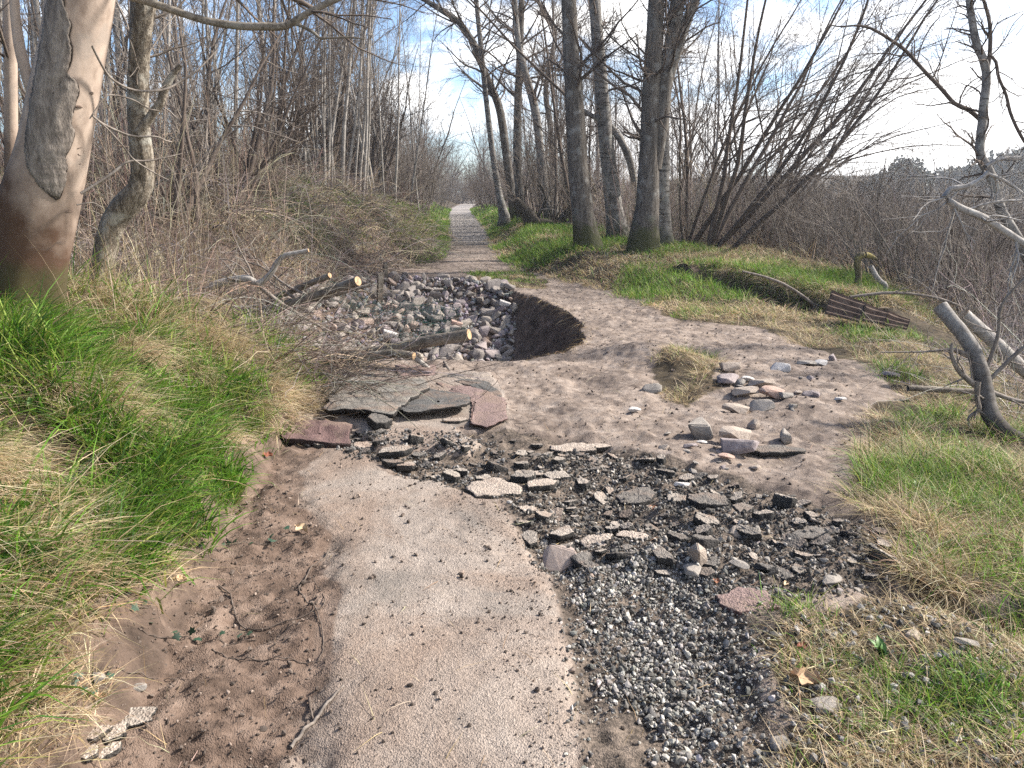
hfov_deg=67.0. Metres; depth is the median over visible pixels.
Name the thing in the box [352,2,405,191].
sapling tree
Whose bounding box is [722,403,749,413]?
stone
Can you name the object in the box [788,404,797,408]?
stone
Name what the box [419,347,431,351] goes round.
rubble stone
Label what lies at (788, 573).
asphalt chunk
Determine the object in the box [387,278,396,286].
rubble stone
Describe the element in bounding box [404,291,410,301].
rubble stone
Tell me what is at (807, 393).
stone
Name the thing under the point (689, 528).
asphalt chunk
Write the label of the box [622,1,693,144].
bare tree
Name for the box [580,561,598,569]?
asphalt chunk
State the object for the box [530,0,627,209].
bare tree
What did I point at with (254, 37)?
sapling tree
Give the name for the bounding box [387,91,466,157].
thorn bush
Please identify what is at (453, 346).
rubble stone
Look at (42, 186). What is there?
sycamore tree
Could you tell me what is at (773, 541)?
asphalt chunk
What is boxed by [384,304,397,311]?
rubble stone
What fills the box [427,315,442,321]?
rubble stone
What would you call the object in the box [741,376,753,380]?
stone
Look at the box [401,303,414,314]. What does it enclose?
rubble stone
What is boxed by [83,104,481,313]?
brambles
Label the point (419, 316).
rubble stone
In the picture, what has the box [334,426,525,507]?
grit
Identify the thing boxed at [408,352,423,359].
rubble stone
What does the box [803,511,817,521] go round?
asphalt chunk
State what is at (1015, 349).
dead twigs
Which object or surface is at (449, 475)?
asphalt chunk
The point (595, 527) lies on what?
asphalt chunk
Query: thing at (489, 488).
asphalt slab
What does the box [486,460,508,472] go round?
asphalt chunk
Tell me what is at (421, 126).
sapling tree
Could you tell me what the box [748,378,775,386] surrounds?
stone
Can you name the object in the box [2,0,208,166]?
thorn bush
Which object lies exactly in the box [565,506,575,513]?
asphalt chunk
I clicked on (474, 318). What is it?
rubble stone
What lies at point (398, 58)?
sapling tree
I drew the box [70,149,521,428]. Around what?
brushwood
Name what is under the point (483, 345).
rubble stone
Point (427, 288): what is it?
rubble stone
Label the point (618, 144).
bare tree
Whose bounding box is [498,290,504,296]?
rubble stone
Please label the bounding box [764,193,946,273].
scrub bush
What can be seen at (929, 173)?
round tree
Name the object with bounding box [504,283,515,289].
rubble stone
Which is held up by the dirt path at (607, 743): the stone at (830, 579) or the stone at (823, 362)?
the stone at (823, 362)
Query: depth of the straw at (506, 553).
3.44 m
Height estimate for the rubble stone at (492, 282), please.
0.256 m
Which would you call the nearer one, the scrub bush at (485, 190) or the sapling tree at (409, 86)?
the sapling tree at (409, 86)
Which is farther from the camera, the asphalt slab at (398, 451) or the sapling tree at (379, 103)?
the sapling tree at (379, 103)
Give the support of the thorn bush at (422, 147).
on the ground at (536, 335)
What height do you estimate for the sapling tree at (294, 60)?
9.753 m
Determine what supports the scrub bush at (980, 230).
on the ground at (536, 335)
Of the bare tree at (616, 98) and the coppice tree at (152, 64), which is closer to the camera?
the coppice tree at (152, 64)
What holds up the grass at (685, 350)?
on the ground at (536, 335)
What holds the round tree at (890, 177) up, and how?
on the ground at (536, 335)
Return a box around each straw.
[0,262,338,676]
[12,209,325,372]
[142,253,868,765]
[626,218,1023,342]
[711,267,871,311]
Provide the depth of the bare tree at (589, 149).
23.98 m
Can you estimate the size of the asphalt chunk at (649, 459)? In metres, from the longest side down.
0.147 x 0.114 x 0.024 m
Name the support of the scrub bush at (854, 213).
on the ground at (536, 335)
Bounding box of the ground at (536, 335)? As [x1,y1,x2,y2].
[0,175,1023,767]
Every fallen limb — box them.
[742,270,825,308]
[849,268,979,313]
[868,265,887,290]
[906,385,973,393]
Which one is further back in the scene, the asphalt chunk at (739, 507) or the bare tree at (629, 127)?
the bare tree at (629, 127)
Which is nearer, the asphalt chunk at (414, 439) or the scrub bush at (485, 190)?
the asphalt chunk at (414, 439)
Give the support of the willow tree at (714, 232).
on the ground at (536, 335)
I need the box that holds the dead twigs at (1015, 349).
[836,234,1023,444]
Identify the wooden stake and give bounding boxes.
[376,272,383,304]
[383,262,387,277]
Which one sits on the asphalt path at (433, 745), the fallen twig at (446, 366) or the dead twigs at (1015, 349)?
the fallen twig at (446, 366)
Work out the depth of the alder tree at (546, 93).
30.10 m
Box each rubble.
[258,275,516,361]
[326,281,463,338]
[501,443,914,630]
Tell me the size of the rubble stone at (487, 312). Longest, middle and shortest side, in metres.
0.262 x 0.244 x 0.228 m
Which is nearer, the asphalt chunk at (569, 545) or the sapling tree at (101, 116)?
the asphalt chunk at (569, 545)
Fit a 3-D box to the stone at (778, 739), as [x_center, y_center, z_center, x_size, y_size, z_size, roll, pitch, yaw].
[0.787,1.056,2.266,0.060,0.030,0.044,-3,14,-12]
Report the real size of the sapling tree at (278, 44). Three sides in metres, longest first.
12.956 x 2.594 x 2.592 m
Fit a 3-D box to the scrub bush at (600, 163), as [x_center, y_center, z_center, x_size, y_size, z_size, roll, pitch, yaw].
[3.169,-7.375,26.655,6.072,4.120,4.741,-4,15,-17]
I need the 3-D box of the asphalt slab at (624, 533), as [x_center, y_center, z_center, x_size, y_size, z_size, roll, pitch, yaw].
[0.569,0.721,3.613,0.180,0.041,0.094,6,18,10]
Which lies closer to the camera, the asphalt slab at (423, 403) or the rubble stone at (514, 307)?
the asphalt slab at (423, 403)
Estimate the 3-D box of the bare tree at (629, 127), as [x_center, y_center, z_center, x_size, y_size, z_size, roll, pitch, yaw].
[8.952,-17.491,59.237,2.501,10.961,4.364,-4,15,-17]
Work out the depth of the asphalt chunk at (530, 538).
3.59 m
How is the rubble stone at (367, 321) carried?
on the ground at (536, 335)
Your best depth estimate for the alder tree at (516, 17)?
25.14 m
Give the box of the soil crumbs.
[10,246,883,767]
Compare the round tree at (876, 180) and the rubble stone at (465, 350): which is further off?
the round tree at (876, 180)
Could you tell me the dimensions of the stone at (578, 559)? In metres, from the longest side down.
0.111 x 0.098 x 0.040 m
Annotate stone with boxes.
[93,672,105,683]
[134,683,146,691]
[323,300,330,307]
[327,322,336,331]
[328,297,339,301]
[337,323,349,332]
[348,300,356,310]
[352,321,358,330]
[355,308,369,315]
[355,319,364,328]
[360,318,373,324]
[370,306,378,315]
[371,285,376,295]
[383,291,395,298]
[383,329,398,338]
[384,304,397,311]
[385,321,400,327]
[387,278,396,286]
[388,271,399,281]
[389,338,399,342]
[391,313,401,321]
[395,296,406,302]
[397,281,409,291]
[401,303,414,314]
[402,325,411,335]
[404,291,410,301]
[405,314,413,324]
[407,285,415,291]
[408,321,418,329]
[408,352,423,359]
[410,281,420,285]
[411,297,424,307]
[413,289,420,295]
[414,313,424,319]
[416,283,424,289]
[419,326,429,331]
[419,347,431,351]
[421,304,434,314]
[425,286,433,291]
[426,296,432,304]
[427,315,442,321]
[428,291,443,299]
[429,347,439,356]
[431,326,439,334]
[435,273,449,278]
[438,347,453,356]
[439,325,449,332]
[442,279,452,285]
[444,307,452,314]
[445,344,461,350]
[450,325,461,330]
[451,319,462,326]
[453,353,462,359]
[455,291,462,298]
[455,299,465,305]
[460,318,471,326]
[460,347,469,352]
[464,345,474,349]
[465,290,475,297]
[467,315,477,323]
[468,275,476,281]
[468,338,477,343]
[468,349,484,359]
[469,328,481,340]
[474,341,486,349]
[476,296,483,302]
[478,326,489,337]
[479,320,489,326]
[480,308,494,316]
[480,337,491,346]
[481,276,489,283]
[481,299,489,305]
[481,316,491,322]
[484,350,500,358]
[485,278,501,292]
[489,326,501,333]
[490,299,499,307]
[491,286,499,292]
[491,311,500,319]
[492,342,501,348]
[494,305,507,312]
[496,354,502,361]
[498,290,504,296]
[498,330,504,337]
[499,299,510,306]
[499,321,506,329]
[499,344,512,354]
[500,282,504,289]
[502,315,510,323]
[502,348,514,357]
[502,357,511,361]
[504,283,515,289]
[510,303,517,312]
[541,545,575,571]
[570,551,591,568]
[628,407,640,411]
[642,383,661,392]
[658,444,669,449]
[674,482,689,486]
[683,443,697,447]
[683,563,701,575]
[688,417,712,439]
[689,468,696,473]
[689,543,706,566]
[716,373,738,383]
[717,453,734,458]
[719,362,740,371]
[719,426,751,439]
[720,438,759,454]
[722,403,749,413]
[728,526,741,538]
[729,559,749,568]
[732,378,744,386]
[732,386,758,395]
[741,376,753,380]
[747,419,760,429]
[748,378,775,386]
[749,399,775,411]
[749,464,760,469]
[753,563,776,572]
[759,385,784,398]
[769,735,789,749]
[771,362,790,372]
[778,392,793,398]
[780,427,791,443]
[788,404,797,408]
[796,360,816,364]
[802,390,814,395]
[810,517,821,524]
[810,696,838,713]
[812,391,819,397]
[814,359,827,365]
[822,574,841,584]
[828,353,836,360]
[834,397,846,399]
[882,371,899,376]
[904,626,921,641]
[953,637,979,646]
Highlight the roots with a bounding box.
[507,295,596,359]
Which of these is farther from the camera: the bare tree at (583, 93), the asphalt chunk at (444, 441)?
the bare tree at (583, 93)
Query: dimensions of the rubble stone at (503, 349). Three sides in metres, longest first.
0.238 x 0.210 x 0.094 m
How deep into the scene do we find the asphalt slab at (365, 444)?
4.88 m
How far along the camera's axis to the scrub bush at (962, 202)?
19.84 m
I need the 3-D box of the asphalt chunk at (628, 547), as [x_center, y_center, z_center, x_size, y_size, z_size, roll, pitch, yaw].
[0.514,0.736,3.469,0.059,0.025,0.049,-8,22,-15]
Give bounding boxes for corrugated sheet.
[825,290,865,322]
[862,303,888,324]
[884,310,909,329]
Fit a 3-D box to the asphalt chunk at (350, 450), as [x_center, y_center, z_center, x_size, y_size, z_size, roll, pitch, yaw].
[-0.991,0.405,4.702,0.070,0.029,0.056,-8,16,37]
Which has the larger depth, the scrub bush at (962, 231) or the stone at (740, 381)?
the scrub bush at (962, 231)
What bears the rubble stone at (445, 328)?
on the ground at (536, 335)
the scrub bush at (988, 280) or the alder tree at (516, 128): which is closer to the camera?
the scrub bush at (988, 280)
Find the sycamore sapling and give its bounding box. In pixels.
[0,0,17,171]
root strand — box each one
[116,667,188,680]
[212,648,318,663]
[218,576,324,629]
[298,548,337,660]
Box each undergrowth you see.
[0,93,448,237]
[489,132,883,265]
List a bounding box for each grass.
[0,230,332,767]
[0,578,175,767]
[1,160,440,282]
[122,453,265,593]
[368,189,451,262]
[460,268,549,288]
[470,204,545,238]
[483,216,843,323]
[644,341,737,405]
[648,241,947,328]
[668,270,1023,616]
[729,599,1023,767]
[741,576,1023,767]
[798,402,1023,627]
[952,555,1023,680]
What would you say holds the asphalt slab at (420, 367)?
on the asphalt path at (433, 745)
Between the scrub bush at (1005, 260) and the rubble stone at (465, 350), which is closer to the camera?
the rubble stone at (465, 350)
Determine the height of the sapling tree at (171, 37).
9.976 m
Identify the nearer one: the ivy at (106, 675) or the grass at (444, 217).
the ivy at (106, 675)
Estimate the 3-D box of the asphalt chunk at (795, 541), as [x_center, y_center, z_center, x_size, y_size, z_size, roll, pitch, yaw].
[1.280,0.730,3.528,0.090,0.042,0.134,-34,28,-25]
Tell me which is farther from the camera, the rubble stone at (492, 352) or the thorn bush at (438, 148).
the thorn bush at (438, 148)
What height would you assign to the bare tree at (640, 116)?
7.758 m
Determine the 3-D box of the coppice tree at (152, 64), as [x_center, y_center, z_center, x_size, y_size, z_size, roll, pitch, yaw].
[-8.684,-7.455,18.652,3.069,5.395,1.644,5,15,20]
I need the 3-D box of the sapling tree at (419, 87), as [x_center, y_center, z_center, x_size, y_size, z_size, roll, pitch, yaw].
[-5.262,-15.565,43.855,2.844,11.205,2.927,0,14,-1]
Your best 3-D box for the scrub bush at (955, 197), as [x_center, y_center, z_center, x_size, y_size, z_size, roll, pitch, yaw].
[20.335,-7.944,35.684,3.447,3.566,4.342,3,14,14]
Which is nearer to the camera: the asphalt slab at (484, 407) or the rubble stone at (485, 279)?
the asphalt slab at (484, 407)
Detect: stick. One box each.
[289,685,343,748]
[308,696,313,719]
[691,593,714,600]
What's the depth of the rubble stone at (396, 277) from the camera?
13.82 m
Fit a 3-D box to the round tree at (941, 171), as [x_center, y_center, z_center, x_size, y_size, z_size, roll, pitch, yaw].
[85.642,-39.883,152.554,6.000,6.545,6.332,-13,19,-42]
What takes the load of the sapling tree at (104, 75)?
on the ground at (536, 335)
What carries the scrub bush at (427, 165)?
on the ground at (536, 335)
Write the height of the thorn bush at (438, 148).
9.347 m
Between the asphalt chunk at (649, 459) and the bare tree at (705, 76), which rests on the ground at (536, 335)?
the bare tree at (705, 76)
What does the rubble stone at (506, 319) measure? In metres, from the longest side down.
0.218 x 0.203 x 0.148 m
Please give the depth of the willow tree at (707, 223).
15.82 m
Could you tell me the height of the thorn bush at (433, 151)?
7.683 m
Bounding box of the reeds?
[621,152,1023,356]
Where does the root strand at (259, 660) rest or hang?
on the dirt path at (607, 743)
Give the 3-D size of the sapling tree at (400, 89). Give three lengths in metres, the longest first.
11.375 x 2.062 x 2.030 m
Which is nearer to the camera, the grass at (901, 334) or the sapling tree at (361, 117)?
the grass at (901, 334)
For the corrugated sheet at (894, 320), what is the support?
on the ground at (536, 335)
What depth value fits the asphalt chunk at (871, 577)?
3.27 m
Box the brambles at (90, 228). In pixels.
[0,130,471,331]
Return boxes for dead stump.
[853,252,877,288]
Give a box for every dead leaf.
[173,574,186,580]
[262,451,272,456]
[295,523,307,532]
[789,667,822,684]
[797,641,807,647]
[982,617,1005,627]
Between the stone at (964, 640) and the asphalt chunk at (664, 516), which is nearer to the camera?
the stone at (964, 640)
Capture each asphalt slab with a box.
[81,743,98,762]
[86,724,113,742]
[99,741,121,760]
[102,721,127,744]
[121,706,157,728]
[280,419,352,448]
[313,443,325,448]
[324,369,429,417]
[353,441,371,447]
[367,413,392,429]
[377,445,412,458]
[381,459,403,466]
[395,364,435,376]
[395,462,415,471]
[400,388,470,414]
[435,373,501,396]
[436,382,507,428]
[442,417,467,423]
[464,477,522,498]
[517,505,536,513]
[526,478,557,491]
[535,470,543,477]
[535,511,553,520]
[548,525,574,540]
[549,442,596,455]
[579,533,612,548]
[593,443,611,452]
[615,487,656,507]
[615,530,648,540]
[686,492,728,509]
[714,586,778,615]
[749,445,805,456]
[792,526,825,541]
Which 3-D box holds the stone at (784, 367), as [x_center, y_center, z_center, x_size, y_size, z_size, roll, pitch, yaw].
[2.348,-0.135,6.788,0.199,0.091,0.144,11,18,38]
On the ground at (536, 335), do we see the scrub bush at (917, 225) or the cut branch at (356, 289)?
the scrub bush at (917, 225)
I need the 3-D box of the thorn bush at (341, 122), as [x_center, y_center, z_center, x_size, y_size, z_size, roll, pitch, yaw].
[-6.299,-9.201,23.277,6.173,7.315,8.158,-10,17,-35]
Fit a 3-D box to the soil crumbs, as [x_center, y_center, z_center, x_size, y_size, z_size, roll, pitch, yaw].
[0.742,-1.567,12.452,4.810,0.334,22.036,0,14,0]
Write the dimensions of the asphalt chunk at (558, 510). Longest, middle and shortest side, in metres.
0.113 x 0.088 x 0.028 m
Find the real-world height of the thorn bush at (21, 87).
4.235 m
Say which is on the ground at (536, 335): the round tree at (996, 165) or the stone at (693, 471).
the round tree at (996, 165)
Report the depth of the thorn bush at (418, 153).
53.85 m
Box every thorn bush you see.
[0,0,42,121]
[0,0,43,165]
[0,0,104,163]
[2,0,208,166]
[101,0,322,225]
[115,0,376,207]
[155,0,364,183]
[169,45,329,157]
[200,0,422,176]
[230,0,355,177]
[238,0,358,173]
[239,0,425,175]
[239,2,396,181]
[264,44,376,166]
[288,91,359,174]
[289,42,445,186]
[291,16,413,170]
[292,85,419,183]
[336,54,404,168]
[338,51,432,191]
[347,96,451,195]
[353,83,484,198]
[377,92,444,170]
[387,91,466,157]
[392,138,426,192]
[395,115,441,171]
[396,113,434,197]
[406,93,458,200]
[409,116,444,198]
[429,134,475,193]
[440,134,469,192]
[442,97,564,205]
[448,122,533,203]
[457,149,490,199]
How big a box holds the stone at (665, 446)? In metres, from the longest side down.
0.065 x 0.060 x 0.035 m
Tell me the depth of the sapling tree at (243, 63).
36.81 m
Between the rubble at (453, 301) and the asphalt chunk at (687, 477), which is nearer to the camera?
the asphalt chunk at (687, 477)
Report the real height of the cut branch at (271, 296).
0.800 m
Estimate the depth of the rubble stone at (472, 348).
11.07 m
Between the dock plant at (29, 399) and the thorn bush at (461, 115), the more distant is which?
the thorn bush at (461, 115)
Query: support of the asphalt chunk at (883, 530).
on the dirt path at (607, 743)
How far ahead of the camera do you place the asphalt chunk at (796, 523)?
3.71 m
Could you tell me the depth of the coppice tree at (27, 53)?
15.01 m
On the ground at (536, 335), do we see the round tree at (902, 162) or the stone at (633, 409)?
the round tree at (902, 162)
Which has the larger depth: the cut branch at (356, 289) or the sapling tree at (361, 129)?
the sapling tree at (361, 129)
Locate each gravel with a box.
[447,214,496,257]
[522,538,800,767]
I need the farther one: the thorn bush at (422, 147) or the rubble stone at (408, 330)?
the thorn bush at (422, 147)
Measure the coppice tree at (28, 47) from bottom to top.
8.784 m
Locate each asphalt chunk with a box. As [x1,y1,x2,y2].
[345,447,353,452]
[359,448,370,454]
[372,438,386,445]
[375,428,386,434]
[408,433,423,444]
[411,452,425,457]
[421,461,430,469]
[433,452,446,460]
[440,437,457,447]
[441,468,460,482]
[456,468,467,475]
[458,438,467,444]
[460,445,470,451]
[475,474,490,480]
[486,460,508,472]
[510,470,535,483]
[514,461,528,469]
[514,520,529,526]
[515,450,527,457]
[520,530,537,548]
[528,453,541,456]
[531,443,542,447]
[543,470,570,480]
[550,507,563,521]
[552,456,565,464]
[562,542,574,547]
[563,500,578,505]
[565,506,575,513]
[566,567,575,575]
[576,452,584,457]
[576,476,590,490]
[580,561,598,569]
[587,456,601,465]
[590,467,600,471]
[592,525,602,531]
[593,491,610,504]
[594,549,606,554]
[603,487,614,495]
[603,510,612,519]
[605,526,618,532]
[605,551,637,558]
[606,453,617,459]
[609,521,619,525]
[618,509,632,521]
[619,475,629,481]
[619,522,633,530]
[620,544,633,550]
[634,457,654,461]
[643,523,658,531]
[652,546,673,564]
[654,569,672,577]
[655,468,674,477]
[656,454,665,464]
[659,513,668,518]
[666,493,686,502]
[667,530,687,542]
[668,521,679,528]
[678,473,694,482]
[678,525,693,532]
[690,534,718,549]
[693,511,719,526]
[694,472,707,478]
[695,524,712,535]
[699,567,716,578]
[704,556,720,568]
[706,474,718,481]
[728,482,739,487]
[728,491,743,503]
[730,502,753,513]
[735,524,761,540]
[747,552,757,559]
[752,509,774,521]
[770,539,776,546]
[772,493,796,508]
[774,566,793,581]
[780,533,806,549]
[790,563,805,575]
[791,517,806,525]
[793,550,812,561]
[796,499,810,506]
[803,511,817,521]
[809,533,834,547]
[825,526,838,533]
[831,518,843,526]
[839,531,858,536]
[846,557,856,565]
[864,573,878,581]
[868,545,897,563]
[872,527,887,536]
[875,538,892,550]
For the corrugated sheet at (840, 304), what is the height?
0.326 m
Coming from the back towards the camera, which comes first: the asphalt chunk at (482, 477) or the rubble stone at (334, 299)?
the rubble stone at (334, 299)
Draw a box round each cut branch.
[184,226,308,289]
[255,282,348,349]
[284,284,369,309]
[414,356,429,366]
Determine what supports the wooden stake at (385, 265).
on the ground at (536, 335)
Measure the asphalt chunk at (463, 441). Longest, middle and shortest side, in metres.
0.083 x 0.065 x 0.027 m
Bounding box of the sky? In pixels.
[0,0,1023,191]
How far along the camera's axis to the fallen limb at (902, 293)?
9.80 m
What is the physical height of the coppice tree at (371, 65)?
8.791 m
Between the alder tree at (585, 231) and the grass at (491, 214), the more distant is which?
the grass at (491, 214)
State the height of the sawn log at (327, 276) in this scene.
1.362 m
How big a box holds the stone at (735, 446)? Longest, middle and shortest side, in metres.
0.235 x 0.145 x 0.101 m
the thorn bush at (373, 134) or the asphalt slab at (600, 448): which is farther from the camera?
the thorn bush at (373, 134)
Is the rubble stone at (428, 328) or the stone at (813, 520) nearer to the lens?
the stone at (813, 520)
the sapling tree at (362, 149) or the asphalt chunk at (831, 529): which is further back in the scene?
the sapling tree at (362, 149)
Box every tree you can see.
[0,0,29,80]
[0,0,101,115]
[0,0,495,316]
[0,2,42,127]
[20,0,42,59]
[33,0,40,31]
[89,0,213,287]
[98,105,105,138]
[101,1,129,159]
[101,3,127,150]
[104,0,199,146]
[105,0,129,159]
[105,68,123,148]
[111,16,187,143]
[112,5,129,165]
[114,0,196,138]
[122,1,193,101]
[151,0,212,140]
[151,0,243,160]
[153,0,224,111]
[153,0,306,148]
[155,0,187,141]
[161,0,170,165]
[167,0,230,128]
[173,1,252,148]
[178,0,221,152]
[187,0,233,148]
[199,0,276,164]
[213,0,256,128]
[218,6,258,132]
[220,36,241,138]
[222,2,277,135]
[229,11,255,142]
[230,0,285,119]
[230,42,259,149]
[239,0,273,156]
[239,1,289,119]
[241,1,275,107]
[251,1,338,143]
[252,0,385,189]
[255,3,298,111]
[256,0,318,166]
[264,0,339,171]
[272,0,353,179]
[287,9,338,160]
[288,0,396,165]
[302,1,351,144]
[307,1,362,178]
[309,2,363,120]
[311,0,374,188]
[313,1,409,189]
[314,0,384,191]
[321,0,394,196]
[326,5,371,190]
[326,7,378,194]
[327,0,409,190]
[335,0,393,163]
[338,0,388,189]
[339,0,373,174]
[340,1,416,194]
[345,0,418,193]
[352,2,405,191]
[372,0,420,148]
[373,0,420,198]
[374,0,425,174]
[375,3,408,128]
[378,12,396,80]
[384,38,415,147]
[385,5,429,184]
[386,0,436,210]
[394,0,532,219]
[402,1,438,201]
[404,0,455,205]
[405,21,435,172]
[420,77,443,198]
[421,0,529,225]
[443,0,643,238]
[447,0,582,218]
[447,150,466,203]
[452,0,590,219]
[468,118,488,201]
[468,122,490,192]
[469,88,493,201]
[482,0,586,224]
[496,0,542,199]
[500,0,622,216]
[501,85,524,167]
[502,0,584,223]
[502,0,592,214]
[505,102,523,162]
[511,0,562,175]
[513,172,621,225]
[525,0,595,190]
[525,0,650,249]
[527,44,565,158]
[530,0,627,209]
[544,4,615,158]
[546,9,620,140]
[548,16,620,186]
[558,2,622,159]
[560,0,741,254]
[563,6,630,191]
[578,1,626,133]
[578,7,624,181]
[590,58,628,145]
[593,10,640,160]
[595,31,636,168]
[604,1,688,245]
[611,19,685,154]
[615,5,697,155]
[616,121,629,173]
[618,90,636,185]
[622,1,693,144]
[623,31,695,216]
[630,0,1023,244]
[633,0,1003,248]
[662,0,798,206]
[669,0,737,204]
[669,0,919,237]
[669,87,685,192]
[670,1,917,241]
[673,0,747,195]
[681,24,719,174]
[693,95,721,188]
[744,0,966,246]
[790,0,1023,299]
[828,176,849,191]
[855,174,887,197]
[860,254,1023,444]
[873,166,901,195]
[889,154,927,172]
[894,162,935,199]
[932,165,959,191]
[943,158,977,193]
[968,149,1023,195]
[1006,146,1023,160]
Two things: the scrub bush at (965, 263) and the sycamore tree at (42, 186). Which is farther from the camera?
the scrub bush at (965, 263)
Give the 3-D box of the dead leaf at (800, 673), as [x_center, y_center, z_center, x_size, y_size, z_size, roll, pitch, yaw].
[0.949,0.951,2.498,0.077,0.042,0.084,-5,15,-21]
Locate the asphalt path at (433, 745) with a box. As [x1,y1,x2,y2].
[275,365,582,767]
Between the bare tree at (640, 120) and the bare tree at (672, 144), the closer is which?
the bare tree at (640, 120)
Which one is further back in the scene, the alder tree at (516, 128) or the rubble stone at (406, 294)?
the alder tree at (516, 128)
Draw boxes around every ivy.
[67,668,114,695]
[111,588,152,610]
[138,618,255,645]
[180,525,293,551]
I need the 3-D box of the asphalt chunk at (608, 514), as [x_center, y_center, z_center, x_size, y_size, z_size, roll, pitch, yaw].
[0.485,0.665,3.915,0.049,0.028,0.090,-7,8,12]
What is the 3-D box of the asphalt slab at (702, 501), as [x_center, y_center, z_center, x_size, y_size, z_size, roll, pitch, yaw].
[0.997,0.605,3.957,0.219,0.066,0.164,4,17,5]
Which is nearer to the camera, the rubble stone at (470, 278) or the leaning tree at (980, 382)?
the leaning tree at (980, 382)
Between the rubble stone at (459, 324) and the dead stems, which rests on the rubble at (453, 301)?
the rubble stone at (459, 324)
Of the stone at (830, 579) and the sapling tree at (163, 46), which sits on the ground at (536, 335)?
the sapling tree at (163, 46)
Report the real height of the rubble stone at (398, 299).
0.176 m
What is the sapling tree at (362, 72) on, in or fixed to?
on the ground at (536, 335)
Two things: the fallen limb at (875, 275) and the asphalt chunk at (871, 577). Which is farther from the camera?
the fallen limb at (875, 275)
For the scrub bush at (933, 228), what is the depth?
15.48 m
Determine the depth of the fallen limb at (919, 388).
6.07 m
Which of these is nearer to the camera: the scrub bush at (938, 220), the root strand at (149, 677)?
the root strand at (149, 677)
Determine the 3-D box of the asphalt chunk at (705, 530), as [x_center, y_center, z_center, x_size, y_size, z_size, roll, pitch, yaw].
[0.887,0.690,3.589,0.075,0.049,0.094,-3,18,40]
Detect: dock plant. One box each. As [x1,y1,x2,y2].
[20,397,43,413]
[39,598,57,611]
[867,635,887,659]
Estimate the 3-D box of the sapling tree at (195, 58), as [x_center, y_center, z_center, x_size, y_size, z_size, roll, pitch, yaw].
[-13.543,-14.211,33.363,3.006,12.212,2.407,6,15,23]
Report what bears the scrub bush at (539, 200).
on the ground at (536, 335)
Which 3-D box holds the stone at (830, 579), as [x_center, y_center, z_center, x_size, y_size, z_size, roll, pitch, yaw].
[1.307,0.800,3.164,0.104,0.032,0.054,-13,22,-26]
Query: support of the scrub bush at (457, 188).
on the ground at (536, 335)
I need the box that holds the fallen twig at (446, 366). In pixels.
[443,361,541,427]
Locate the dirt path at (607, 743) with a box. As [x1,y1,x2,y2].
[47,199,919,767]
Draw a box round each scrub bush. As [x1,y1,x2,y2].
[334,120,452,200]
[352,127,421,193]
[355,118,462,213]
[360,128,463,200]
[363,141,445,200]
[384,145,442,188]
[390,135,451,210]
[424,176,457,209]
[427,166,464,204]
[433,175,451,201]
[433,177,457,207]
[434,163,458,199]
[440,157,478,203]
[441,175,460,200]
[450,151,529,210]
[450,179,473,203]
[450,183,470,202]
[454,170,483,203]
[459,169,491,203]
[461,174,487,206]
[463,158,506,209]
[464,152,534,207]
[466,169,505,205]
[466,171,496,207]
[479,113,592,213]
[485,95,627,218]
[486,133,587,207]
[490,123,601,221]
[498,122,630,211]
[522,155,634,204]
[523,112,684,221]
[634,150,763,220]
[669,126,819,239]
[684,126,895,257]
[692,156,871,252]
[713,151,844,251]
[733,179,855,261]
[745,132,938,266]
[747,120,937,272]
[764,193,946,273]
[765,145,969,275]
[767,168,867,238]
[782,121,1003,292]
[787,186,964,278]
[792,181,939,258]
[803,186,912,252]
[810,111,1023,307]
[810,162,965,246]
[816,158,974,263]
[839,178,1023,273]
[841,197,961,283]
[843,188,1013,275]
[844,179,970,228]
[851,166,1023,311]
[869,176,934,217]
[872,216,1021,298]
[873,202,1023,297]
[880,231,1005,301]
[883,226,1009,290]
[884,170,1023,253]
[891,228,1022,302]
[901,179,965,214]
[904,162,1023,341]
[907,210,1019,299]
[911,178,989,222]
[913,211,1023,324]
[913,227,1021,293]
[919,177,1020,228]
[920,183,1022,294]
[930,203,1023,270]
[932,182,1022,242]
[949,238,1023,322]
[966,224,1023,333]
[973,229,1023,304]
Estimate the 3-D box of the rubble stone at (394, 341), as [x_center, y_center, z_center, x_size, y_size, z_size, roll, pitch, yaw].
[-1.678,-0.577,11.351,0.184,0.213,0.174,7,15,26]
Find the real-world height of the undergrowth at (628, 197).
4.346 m
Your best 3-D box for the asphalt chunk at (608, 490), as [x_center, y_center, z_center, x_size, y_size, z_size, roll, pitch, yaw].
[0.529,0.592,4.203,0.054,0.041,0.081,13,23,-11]
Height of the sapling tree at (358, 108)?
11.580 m
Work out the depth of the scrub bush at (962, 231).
16.21 m
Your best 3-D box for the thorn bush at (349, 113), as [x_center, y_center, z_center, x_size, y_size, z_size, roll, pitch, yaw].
[-6.462,-9.753,27.391,4.323,6.464,4.887,7,16,27]
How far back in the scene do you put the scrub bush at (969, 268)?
14.28 m
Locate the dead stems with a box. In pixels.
[0,36,379,440]
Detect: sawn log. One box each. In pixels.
[230,245,331,325]
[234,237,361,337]
[245,319,471,358]
[303,335,415,370]
[958,309,1023,377]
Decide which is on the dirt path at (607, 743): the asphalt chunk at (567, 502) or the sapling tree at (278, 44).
the asphalt chunk at (567, 502)
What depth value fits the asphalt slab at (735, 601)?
2.99 m
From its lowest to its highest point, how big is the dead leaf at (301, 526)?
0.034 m
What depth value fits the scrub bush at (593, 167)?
31.65 m
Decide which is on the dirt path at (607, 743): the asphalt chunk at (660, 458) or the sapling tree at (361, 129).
the asphalt chunk at (660, 458)

